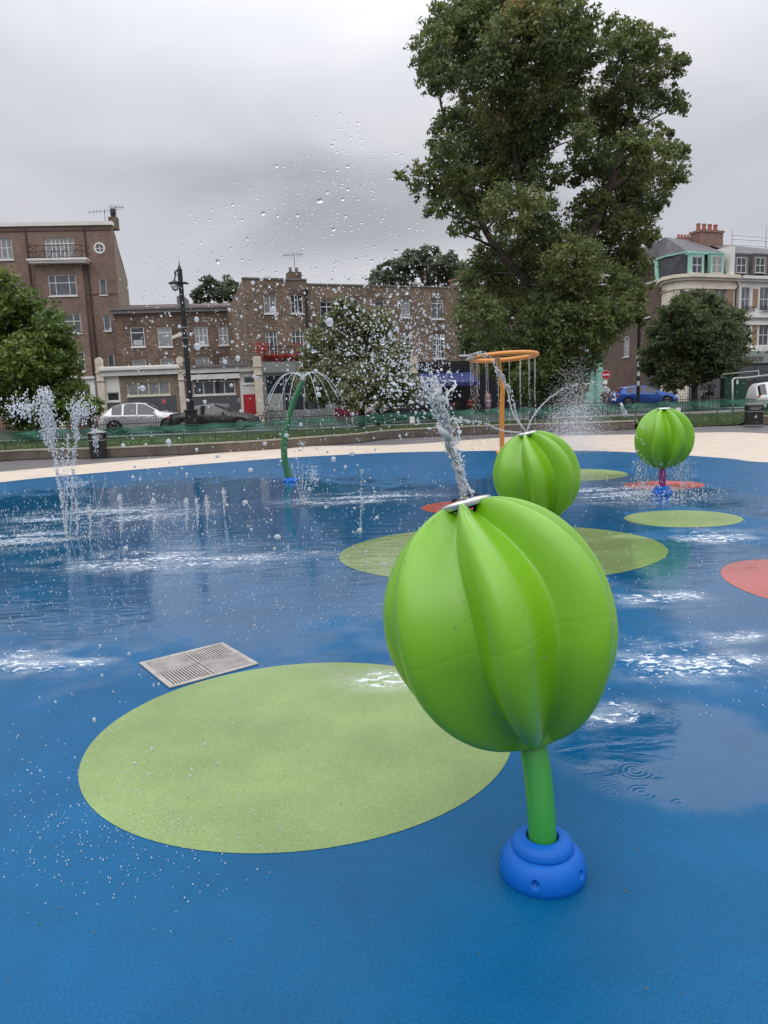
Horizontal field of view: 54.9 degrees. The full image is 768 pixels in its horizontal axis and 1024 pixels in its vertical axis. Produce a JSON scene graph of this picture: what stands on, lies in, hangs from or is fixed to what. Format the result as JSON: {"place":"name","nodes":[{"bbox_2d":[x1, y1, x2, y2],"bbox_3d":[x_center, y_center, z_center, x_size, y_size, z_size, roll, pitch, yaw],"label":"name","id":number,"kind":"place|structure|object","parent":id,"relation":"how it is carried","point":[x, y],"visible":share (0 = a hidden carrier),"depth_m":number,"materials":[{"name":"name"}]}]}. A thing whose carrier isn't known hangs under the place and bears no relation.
{"place":"outdoors","nodes":[
{"label":"outdoors","id":0,"kind":"place"},
{"bbox_2d":[0,205,129,428],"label":"apartment building","id":1,"kind":"structure","parent":0,"point":[76,268],"depth_m":52.05,"materials":[{"name":"brick"}]},
{"bbox_2d":[0,238,14,260],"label":"window","id":2,"kind":"structure","parent":1,"relation":"in","point":[6,252],"depth_m":51.61,"materials":[{"name":"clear glass"}]},
{"bbox_2d":[45,238,74,257],"bbox_3d":[-22.760,-18.487,51.995,1.979,1.444,0.060,-3,9,-6],"label":"window","id":3,"kind":"structure","parent":1,"relation":"in","point":[63,243],"depth_m":51.97,"materials":[{"name":"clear glass"}]},
{"bbox_2d":[48,275,77,296],"bbox_3d":[-22.557,-15.868,51.896,1.994,1.509,0.200,-3,9,-6],"label":"window","id":4,"kind":"structure","parent":1,"relation":"in","point":[59,285],"depth_m":51.94,"materials":[{"name":"white glass"}]},
{"bbox_2d":[62,314,82,333],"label":"window","id":5,"kind":"structure","parent":1,"relation":"in","point":[75,318],"depth_m":52.40,"materials":[{"name":"white glass"}]},
{"bbox_2d":[109,276,385,567],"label":"water drops","id":6,"kind":"object","parent":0,"point":[329,323],"visible":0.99,"depth_m":2.42,"materials":[{"name":"white"}]},
{"bbox_2d":[198,276,462,439],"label":"water drops","id":7,"kind":"object","parent":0,"point":[393,364],"visible":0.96,"depth_m":2.52,"materials":[{"name":"white"}]},
{"bbox_2d":[0,409,767,450],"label":"grass bank","id":8,"kind":"structure","parent":0,"point":[296,434],"depth_m":28.02,"materials":[{"name":"green plant"}]},
{"bbox_2d":[0,265,89,442],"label":"bay tree","id":9,"kind":"object","parent":8,"relation":"on","point":[36,341],"visible":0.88,"depth_m":31.11,"materials":[{"name":"green plant"}]},
{"bbox_2d":[289,294,424,426],"bbox_3d":[-1.341,-6.380,33.365,6.325,6.376,5.354,-2,9,0],"label":"olive tree","id":10,"kind":"object","parent":8,"relation":"on","point":[346,386],"visible":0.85,"depth_m":32.28,"materials":[{"name":"green plant"}]},
{"bbox_2d":[392,0,692,419],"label":"lime tree","id":11,"kind":"object","parent":8,"relation":"on","point":[514,139],"visible":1,"depth_m":31.46,"materials":[{"name":"green plant"}]},
{"bbox_2d":[720,370,767,416],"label":"tube barrier","id":12,"kind":"object","parent":8,"relation":"on","point":[752,377],"visible":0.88,"depth_m":30.83,"materials":[{"name":"silver metal"}]},
{"bbox_2d":[0,450,767,1023],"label":"splash pad","id":13,"kind":"object","parent":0,"point":[666,770],"visible":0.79,"depth_m":2.98,"materials":[{"name":"blue rubber"}]},
{"bbox_2d":[0,386,70,538],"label":"water jet","id":14,"kind":"object","parent":13,"relation":"on","point":[48,430],"visible":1,"depth_m":9.35,"materials":[{"name":"white"}]},
{"bbox_2d":[62,392,100,535],"bbox_3d":[-3.838,-0.629,9.560,0.533,1.827,0.443,-2,9,0],"label":"water jet","id":15,"kind":"object","parent":13,"relation":"on","point":[77,421],"visible":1,"depth_m":9.48,"materials":[{"name":"white"}]},
{"bbox_2d":[9,561,258,825],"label":"water drops","id":16,"kind":"object","parent":13,"relation":"on","point":[94,718],"visible":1,"depth_m":3.52,"materials":[{"name":"white"}]},
{"bbox_2d":[139,642,258,688],"bbox_3d":[-1.179,0.962,4.695,0.578,0.010,0.543,-9,11,-35],"label":"drain grating","id":17,"kind":"object","parent":13,"relation":"on","point":[183,668],"visible":1,"depth_m":4.67,"materials":[{"name":"grey metal"}]},
{"bbox_2d":[281,377,305,481],"bbox_3d":[-1.767,-1.615,14.561,0.580,2.051,0.294,-2,9,0],"label":"bent pipe fountain","id":18,"kind":"object","parent":13,"relation":"on","point":[284,457],"visible":1,"depth_m":14.52,"materials":[{"name":"green plastic"}]},
{"bbox_2d":[253,372,360,448],"bbox_3d":[-1.559,-2.007,14.520,2.138,1.454,2.143,-2,9,0],"label":"umbrella spray","id":19,"kind":"object","parent":18,"relation":"attached to","point":[304,393],"visible":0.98,"depth_m":14.38,"materials":[{"name":"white liquid"}]},
{"bbox_2d":[78,662,509,852],"bbox_3d":[-0.412,1.098,3.674,2.074,0.001,1.942,-2,9,0],"label":"green circle","id":20,"kind":"object","parent":13,"relation":"on","point":[392,741],"visible":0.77,"depth_m":3.37,"materials":[{"name":"rubber"}]},
{"bbox_2d":[292,440,319,505],"bbox_3d":[-1.198,-0.606,11.355,0.451,1.004,0.217,-2,9,0],"label":"water jet","id":21,"kind":"object","parent":13,"relation":"on","point":[303,496],"visible":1,"depth_m":11.34,"materials":[{"name":"white"}]},
{"bbox_2d":[2,468,766,931],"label":"splash","id":22,"kind":"object","parent":13,"relation":"on","point":[230,624],"visible":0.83,"depth_m":6.96,"materials":[{"name":"clear liquid"}]},
{"bbox_2d":[422,500,473,512],"bbox_3d":[1.320,-0.082,10.592,1.567,0.001,1.324,-2,9,0],"label":"red circle","id":23,"kind":"object","parent":13,"relation":"on","point":[435,507],"visible":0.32,"depth_m":10.72,"materials":[{"name":"rubber"}]},
{"bbox_2d":[383,493,617,899],"bbox_3d":[0.424,0.580,2.636,0.839,1.287,0.827,-2,9,0],"label":"pod fountain","id":24,"kind":"object","parent":13,"relation":"on","point":[500,621],"visible":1,"depth_m":2.37,"materials":[{"name":"green plastic"}]},
{"bbox_2d":[417,367,471,506],"bbox_3d":[0.204,-0.257,2.572,0.174,0.511,0.156,0,9,14],"label":"water jet","id":25,"kind":"object","parent":24,"relation":"on","point":[444,429],"visible":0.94,"depth_m":2.57,"materials":[{"name":"white"}]},
{"bbox_2d":[124,104,463,406],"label":"water drops","id":26,"kind":"object","parent":25,"relation":"on","point":[320,200],"visible":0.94,"depth_m":2.50,"materials":[{"name":"white"}]},
{"bbox_2d":[364,371,454,430],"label":"water drops","id":27,"kind":"object","parent":25,"relation":"attached to","point":[393,383],"visible":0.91,"depth_m":2.44,"materials":[{"name":"white"}]},
{"bbox_2d":[451,415,476,496],"bbox_3d":[0.284,-0.188,2.660,0.129,0.322,0.078,2,10,27],"label":"water jet","id":28,"kind":"object","parent":24,"relation":"on","point":[459,432],"visible":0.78,"depth_m":2.65,"materials":[{"name":"white"}]},
{"bbox_2d":[339,527,667,576],"bbox_3d":[1.204,0.389,7.690,3.346,0.001,2.729,-2,9,0],"label":"green circle","id":29,"kind":"object","parent":13,"relation":"on","point":[642,551],"visible":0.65,"depth_m":7.56,"materials":[{"name":"rubber"}]},
{"bbox_2d":[493,429,580,515],"bbox_3d":[1.494,-0.176,7.176,0.824,1.256,0.837,-2,9,0],"label":"pod fountain","id":30,"kind":"object","parent":29,"relation":"on","point":[541,468],"visible":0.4,"depth_m":6.90,"materials":[{"name":"green plastic"}]},
{"bbox_2d":[434,417,523,432],"bbox_3d":[0.922,-0.828,7.098,0.886,0.178,0.062,-2,9,0],"label":"water jet","id":31,"kind":"object","parent":30,"relation":"on","point":[469,421],"visible":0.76,"depth_m":7.08,"materials":[{"name":"white"}]},
{"bbox_2d":[466,351,525,431],"bbox_3d":[1.080,-1.153,7.112,0.571,0.793,0.083,-1,9,11],"label":"water jet","id":32,"kind":"object","parent":30,"relation":"on","point":[473,355],"visible":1,"depth_m":7.08,"materials":[{"name":"white"}]},
{"bbox_2d":[495,367,526,431],"bbox_3d":[1.218,-1.078,7.098,0.305,0.640,0.065,0,9,16],"label":"water jet","id":33,"kind":"object","parent":30,"relation":"on","point":[503,380],"visible":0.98,"depth_m":7.08,"materials":[{"name":"white"}]},
{"bbox_2d":[527,381,627,431],"bbox_3d":[1.844,-1.016,7.097,0.984,0.466,0.099,-2,9,0],"label":"water jet","id":34,"kind":"object","parent":30,"relation":"on","point":[625,413],"visible":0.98,"depth_m":7.08,"materials":[{"name":"white"}]},
{"bbox_2d":[468,350,538,453],"bbox_3d":[3.054,-2.763,18.820,1.779,2.553,1.777,-2,9,0],"label":"ring fountain","id":35,"kind":"object","parent":13,"relation":"on","point":[498,360],"visible":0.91,"depth_m":18.74,"materials":[{"name":"orange metal"}]},
{"bbox_2d":[470,355,535,445],"bbox_3d":[3.052,-2.752,18.823,1.675,2.356,1.696,-2,9,0],"label":"ring shower","id":36,"kind":"object","parent":35,"relation":"hanging from","point":[498,389],"visible":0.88,"depth_m":18.63,"materials":[{"name":"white liquid"}]},
{"bbox_2d":[580,469,627,480],"bbox_3d":[3.561,-0.703,13.897,1.942,0.001,1.999,-2,9,0],"label":"green circle","id":37,"kind":"object","parent":13,"relation":"on","point":[592,474],"visible":0.44,"depth_m":13.69,"materials":[{"name":"rubber"}]},
{"bbox_2d":[623,481,704,489],"bbox_3d":[4.533,-0.437,11.988,1.257,0.001,1.094,-2,9,0],"label":"red circle","id":38,"kind":"object","parent":13,"relation":"on","point":[674,484],"visible":0.74,"depth_m":12.00,"materials":[{"name":"rubber"}]},
{"bbox_2d":[601,482,726,503],"bbox_3d":[4.111,-0.321,10.930,1.785,0.169,1.767,-2,9,0],"label":"splash","id":39,"kind":"object","parent":13,"relation":"on","point":[658,495],"visible":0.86,"depth_m":10.78,"materials":[{"name":"white liquid"}]},
{"bbox_2d":[634,406,694,495],"bbox_3d":[4.077,-0.891,10.847,0.829,1.299,0.835,-2,9,0],"label":"pod fountain","id":40,"kind":"object","parent":13,"relation":"on","point":[666,434],"visible":0.94,"depth_m":10.62,"materials":[{"name":"green plastic"}]},
{"bbox_2d":[631,459,695,497],"bbox_3d":[4.122,-0.509,10.899,0.929,0.565,0.970,-2,9,0],"label":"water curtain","id":41,"kind":"object","parent":40,"relation":"hanging from","point":[681,466],"visible":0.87,"depth_m":10.79,"materials":[{"name":"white liquid"}]},
{"bbox_2d":[624,510,742,526],"bbox_3d":[3.641,0.076,9.018,1.365,0.001,1.210,-2,9,0],"label":"green circle","id":42,"kind":"object","parent":13,"relation":"on","point":[679,518],"visible":1,"depth_m":8.98,"materials":[{"name":"rubber"}]},
{"bbox_2d":[721,559,767,598],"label":"red circle","id":43,"kind":"object","parent":13,"relation":"on","point":[750,576],"visible":1,"depth_m":6.27,"materials":[{"name":"rubber"}]},
{"bbox_2d":[0,432,767,481],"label":"paving","id":44,"kind":"structure","parent":0,"point":[744,446],"depth_m":20.92,"materials":[{"name":"beige concrete"}]},
{"bbox_2d":[0,425,767,471],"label":"path","id":45,"kind":"structure","parent":0,"point":[10,465],"depth_m":24.69,"materials":[{"name":"beige concrete"}]},
{"bbox_2d":[88,429,106,458],"bbox_3d":[-9.095,-2.181,23.513,0.540,0.900,0.540,-4,9,-12],"label":"litter bin","id":46,"kind":"object","parent":45,"relation":"on","point":[102,445],"visible":0.73,"depth_m":23.32,"materials":[{"name":"grey metal"}]},
{"bbox_2d":[0,420,634,460],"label":"wall","id":47,"kind":"structure","parent":45,"relation":"on","point":[147,450],"depth_m":24.54,"materials":[{"name":"grey"}]},
{"bbox_2d":[0,398,767,449],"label":"net fence","id":48,"kind":"object","parent":45,"relation":"on","point":[218,426],"visible":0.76,"depth_m":26.02,"materials":[{"name":"teal"}]},
{"bbox_2d":[744,403,764,426],"bbox_3d":[12.957,-3.410,25.900,0.551,0.790,0.551,0,9,14],"label":"litter bin","id":49,"kind":"object","parent":45,"relation":"on","point":[753,414],"visible":1,"depth_m":25.69,"materials":[{"name":"grey metal"}]},
{"bbox_2d":[0,409,767,442],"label":"pavement","id":50,"kind":"structure","parent":0,"point":[555,418],"depth_m":37.33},
{"bbox_2d":[168,263,198,432],"bbox_3d":[-10.058,-8.193,37.107,1.081,8.499,0.620,-2,9,0],"label":"lamp post","id":51,"kind":"object","parent":50,"relation":"on","point":[190,411],"visible":0.93,"depth_m":37.01,"materials":[{"name":"black metal"}]},
{"bbox_2d":[573,392,724,415],"bbox_3d":[13.924,-5.650,38.684,8.051,0.990,0.030,-2,9,0],"label":"hoop railing","id":52,"kind":"object","parent":50,"relation":"on","point":[660,400],"visible":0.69,"depth_m":38.65,"materials":[{"name":"black metal"}]},
{"bbox_2d":[746,382,767,408],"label":"parked van","id":53,"kind":"object","parent":50,"relation":"on","point":[758,391],"visible":0.6,"depth_m":36.50,"materials":[{"name":"white paint"}]},
{"bbox_2d":[0,0,767,304],"label":"sky","id":54,"kind":"structure","parent":0,"point":[145,107],"materials":[{"name":"grey"}]},
{"bbox_2d":[4,400,767,460],"bbox_3d":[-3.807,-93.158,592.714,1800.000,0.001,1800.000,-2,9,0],"label":"ground","id":55,"kind":"structure","parent":0,"point":[511,416],"depth_m":44.04,"materials":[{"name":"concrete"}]},
{"bbox_2d":[65,417,97,434],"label":"garden wall","id":56,"kind":"structure","parent":55,"relation":"on","point":[83,422],"depth_m":43.64,"materials":[{"name":"brick"}]},
{"bbox_2d":[75,393,106,428],"bbox_3d":[-17.249,-5.766,43.561,2.670,2.507,1.960,4,11,34],"label":"shrub","id":57,"kind":"object","parent":55,"relation":"on","point":[97,404],"visible":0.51,"depth_m":43.23,"materials":[{"name":"green plant"}]},
{"bbox_2d":[94,357,180,421],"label":"shop","id":58,"kind":"structure","parent":55,"relation":"on","point":[116,386],"depth_m":46.54,"materials":[{"name":"paint"}]},
{"bbox_2d":[106,392,120,402],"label":"window","id":59,"kind":"structure","parent":58,"relation":"in","point":[113,397],"depth_m":46.54,"materials":[{"name":"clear glass"}]},
{"bbox_2d":[127,381,170,397],"bbox_3d":[-14.884,-7.753,46.734,2.720,0.917,0.200,-4,9,-8],"label":"window","id":60,"kind":"structure","parent":58,"relation":"in","point":[163,388],"depth_m":46.79,"materials":[{"name":"white glass"}]},
{"bbox_2d":[98,402,184,434],"bbox_3d":[-13.508,-5.340,41.760,4.772,1.716,2.200,-3,9,-4],"label":"parked car","id":61,"kind":"object","parent":55,"relation":"on","point":[147,410],"visible":0.56,"depth_m":40.90,"materials":[{"name":"silver metal"}]},
{"bbox_2d":[109,296,230,365],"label":"terraced house","id":62,"kind":"structure","parent":55,"relation":"on","point":[136,330],"depth_m":51.65,"materials":[{"name":"brick"}]},
{"bbox_2d":[128,324,145,347],"bbox_3d":[-17.136,-12.239,51.408,1.094,1.627,0.200,-3,9,-7],"label":"window","id":63,"kind":"structure","parent":62,"relation":"in","point":[136,330],"depth_m":51.44,"materials":[{"name":"clear glass"}]},
{"bbox_2d":[131,356,146,365],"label":"window","id":64,"kind":"structure","parent":62,"relation":"in","point":[142,359],"depth_m":51.72,"materials":[{"name":"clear glass"}]},
{"bbox_2d":[156,324,173,347],"bbox_3d":[-15.300,-12.291,51.629,1.102,1.633,0.200,-3,9,-7],"label":"window","id":65,"kind":"structure","parent":62,"relation":"in","point":[165,341],"depth_m":51.68,"materials":[{"name":"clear glass"}]},
{"bbox_2d":[192,323,208,346],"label":"window","id":66,"kind":"structure","parent":62,"relation":"in","point":[199,332],"depth_m":51.96,"materials":[{"name":"white glass"}]},
{"bbox_2d":[194,353,209,364],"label":"window","id":67,"kind":"structure","parent":62,"relation":"in","point":[199,357],"depth_m":52.22,"materials":[{"name":"grey glass"}]},
{"bbox_2d":[217,323,228,345],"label":"window","id":68,"kind":"structure","parent":62,"relation":"in","point":[222,332],"depth_m":52.13,"materials":[{"name":"white glass"}]},
{"bbox_2d":[166,404,260,431],"bbox_3d":[-9.212,-5.130,40.147,4.872,1.466,2.180,-3,9,-5],"label":"parked car","id":69,"kind":"object","parent":55,"relation":"on","point":[204,410],"visible":0.52,"depth_m":39.32,"materials":[{"name":"black paint"}]},
{"bbox_2d":[189,274,239,303],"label":"background tree","id":70,"kind":"object","parent":55,"relation":"on","point":[224,290],"visible":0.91,"depth_m":66.85,"materials":[{"name":"green plant"}]},
{"bbox_2d":[176,357,256,414],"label":"shop","id":71,"kind":"structure","parent":55,"relation":"on","point":[223,393],"depth_m":47.31,"materials":[{"name":"beige paint"}]},
{"bbox_2d":[192,380,235,396],"bbox_3d":[-10.871,-7.916,47.314,2.752,0.960,0.200,-4,9,-8],"label":"window","id":72,"kind":"structure","parent":71,"relation":"in","point":[207,388],"depth_m":47.36,"materials":[{"name":"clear glass"}]},
{"bbox_2d":[243,394,256,414],"bbox_3d":[-8.645,-6.665,47.795,0.796,1.869,0.035,-4,9,-8],"label":"door","id":73,"kind":"structure","parent":71,"relation":"in","point":[249,404],"depth_m":47.72,"materials":[{"name":"red paint"}]},
{"bbox_2d":[0,402,504,441],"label":"hoop railing","id":74,"kind":"object","parent":55,"relation":"on","point":[232,419],"visible":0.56,"depth_m":36.49,"materials":[{"name":"green metal"}]},
{"bbox_2d":[227,252,308,362],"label":"terraced house","id":75,"kind":"structure","parent":55,"relation":"on","point":[249,313],"depth_m":48.10,"materials":[{"name":"brick"}]},
{"bbox_2d":[262,291,276,314],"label":"window","id":76,"kind":"structure","parent":75,"relation":"in","point":[269,304],"depth_m":47.74,"materials":[{"name":"white glass"}]},
{"bbox_2d":[265,332,277,354],"bbox_3d":[-7.331,-10.964,48.162,0.789,1.496,0.060,-6,10,-23],"label":"balcony door","id":77,"kind":"structure","parent":75,"relation":"in","point":[270,335],"depth_m":48.16,"materials":[{"name":"white glass"}]},
{"bbox_2d":[289,291,303,314],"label":"window","id":78,"kind":"structure","parent":75,"relation":"in","point":[299,303],"depth_m":48.46,"materials":[{"name":"white glass"}]},
{"bbox_2d":[292,331,303,354],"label":"window","id":79,"kind":"structure","parent":75,"relation":"in","point":[297,336],"depth_m":48.84,"materials":[{"name":"white glass"}]},
{"bbox_2d":[253,356,338,423],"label":"shop","id":80,"kind":"structure","parent":55,"relation":"on","point":[271,370],"depth_m":47.15,"materials":[{"name":"grey paint"}]},
{"bbox_2d":[249,342,304,361],"bbox_3d":[-6.396,-10.170,47.015,4.430,1.282,0.526,-6,10,-23],"label":"flower box","id":81,"kind":"object","parent":80,"relation":"on","point":[280,357],"visible":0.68,"depth_m":46.81,"materials":[{"name":"red plant"}]},
{"bbox_2d":[265,374,326,412],"bbox_3d":[-5.668,-7.706,47.715,4.050,2.369,0.060,-6,10,-23],"label":"window","id":82,"kind":"structure","parent":80,"relation":"in","point":[301,404],"depth_m":47.46,"materials":[{"name":"grey glass"}]},
{"bbox_2d":[334,407,358,421],"bbox_3d":[-2.118,-5.808,43.587,1.581,0.944,1.260,-2,9,0],"label":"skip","id":83,"kind":"object","parent":55,"relation":"on","point":[342,413],"visible":0.38,"depth_m":43.06,"materials":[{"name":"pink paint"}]},
{"bbox_2d":[366,396,455,423],"bbox_3d":[1.474,-5.790,41.538,4.872,1.466,2.180,-4,9,-10],"label":"parked car","id":84,"kind":"object","parent":55,"relation":"on","point":[406,409],"visible":0.3,"depth_m":40.74,"materials":[{"name":"black paint"}]},
{"bbox_2d":[365,243,479,285],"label":"background tree","id":85,"kind":"object","parent":55,"relation":"on","point":[447,263],"visible":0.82,"depth_m":75.17,"materials":[{"name":"green plant"}]},
{"bbox_2d":[410,356,478,410],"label":"shop","id":86,"kind":"structure","parent":55,"relation":"on","point":[464,387],"depth_m":51.78,"materials":[{"name":"blue glass"}]},
{"bbox_2d":[476,284,595,409],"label":"corner house","id":87,"kind":"structure","parent":55,"relation":"on","point":[485,382],"depth_m":56.07,"materials":[{"name":"brick"}]},
{"bbox_2d":[579,354,603,404],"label":"shop","id":88,"kind":"structure","parent":55,"relation":"on","point":[597,378],"depth_m":58.04,"materials":[{"name":"green paint"}]},
{"bbox_2d":[581,369,594,402],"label":"door panels","id":89,"kind":"structure","parent":88,"relation":"in","point":[592,387],"depth_m":58.12,"materials":[{"name":"green paint"}]},
{"bbox_2d":[602,264,661,400],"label":"building","id":90,"kind":"structure","parent":55,"relation":"on","point":[620,366],"depth_m":70.82,"materials":[{"name":"brick"}]},
{"bbox_2d":[609,385,677,407],"bbox_3d":[18.086,-8.097,51.601,4.382,1.496,2.180,-3,9,-3],"label":"parked car","id":91,"kind":"object","parent":55,"relation":"on","point":[630,391],"visible":0.66,"depth_m":50.76,"materials":[{"name":"blue paint"}]},
{"bbox_2d":[635,287,755,408],"bbox_3d":[17.904,-9.428,42.686,6.081,7.190,8.127,3,11,31],"label":"street tree","id":92,"kind":"object","parent":55,"relation":"on","point":[696,337],"visible":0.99,"depth_m":40.73,"materials":[{"name":"green plant"}]},
{"bbox_2d":[714,244,767,350],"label":"terraced building","id":93,"kind":"structure","parent":55,"relation":"on","point":[751,266],"depth_m":63.02,"materials":[{"name":"white paint"}]},
{"bbox_2d":[741,287,750,311],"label":"window","id":94,"kind":"structure","parent":93,"relation":"in","point":[745,290],"depth_m":62.73,"materials":[{"name":"white glass"}]},
{"bbox_2d":[730,226,767,252],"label":"roof scaffold","id":95,"kind":"object","parent":93,"relation":"on","point":[732,244],"visible":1,"depth_m":62.09,"materials":[{"name":"silver metal"}]},
{"bbox_2d":[758,325,767,346],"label":"window","id":96,"kind":"structure","parent":93,"relation":"in","point":[763,329],"depth_m":64.17,"materials":[{"name":"white glass"}]},
{"bbox_2d":[759,287,767,311],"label":"window","id":97,"kind":"structure","parent":93,"relation":"in","point":[763,290],"depth_m":63.61,"materials":[{"name":"white glass"}]},
{"bbox_2d":[732,349,767,394],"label":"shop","id":98,"kind":"structure","parent":55,"relation":"on","point":[760,359],"depth_m":63.38,"materials":[{"name":"grey paint"}]},
{"bbox_2d":[739,364,767,391],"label":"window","id":99,"kind":"structure","parent":98,"relation":"in","point":[763,369],"depth_m":63.50,"materials":[{"name":"grey glass"}]},
{"bbox_2d":[307,278,477,408],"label":"terraced house","id":100,"kind":"structure","parent":0,"point":[447,299],"depth_m":51.99,"materials":[{"name":"brick"}]},
{"bbox_2d":[318,298,332,318],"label":"window","id":101,"kind":"structure","parent":100,"relation":"in","point":[325,307],"depth_m":49.29,"materials":[{"name":"white glass"}]},
{"bbox_2d":[399,296,410,318],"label":"window","id":102,"kind":"structure","parent":100,"relation":"in","point":[407,306],"depth_m":51.64,"materials":[{"name":"white glass"}]},
{"bbox_2d":[430,296,444,319],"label":"window","id":103,"kind":"structure","parent":100,"relation":"in","point":[439,311],"depth_m":52.65,"materials":[{"name":"glass"}]},
{"bbox_2d":[431,331,446,359],"bbox_3d":[3.934,-11.960,53.029,1.159,2.033,0.200,-6,10,-23],"label":"window","id":104,"kind":"structure","parent":100,"relation":"in","point":[441,356],"depth_m":53.06,"materials":[{"name":"glass"}]},
{"bbox_2d":[520,359,633,453],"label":"water mist","id":105,"kind":"structure","parent":0,"point":[581,431],"depth_m":18.28,"materials":[{"name":"white"}]},
{"bbox_2d":[642,223,740,400],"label":"corner building","id":106,"kind":"structure","parent":0,"point":[697,259],"depth_m":61.47,"materials":[{"name":"beige paint"}]},
{"bbox_2d":[720,378,732,407],"bbox_3d":[19.820,-6.883,42.819,0.528,1.739,0.560,-2,9,0],"label":"utility cabinet","id":107,"kind":"object","parent":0,"point":[725,388],"visible":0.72,"depth_m":42.59,"materials":[{"name":"metal"}]},
{"bbox_2d":[734,379,745,407],"bbox_3d":[20.508,-6.897,42.821,0.691,1.711,0.560,-2,9,0],"label":"utility cabinet","id":108,"kind":"object","parent":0,"point":[739,388],"visible":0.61,"depth_m":42.55,"materials":[{"name":"green metal"}]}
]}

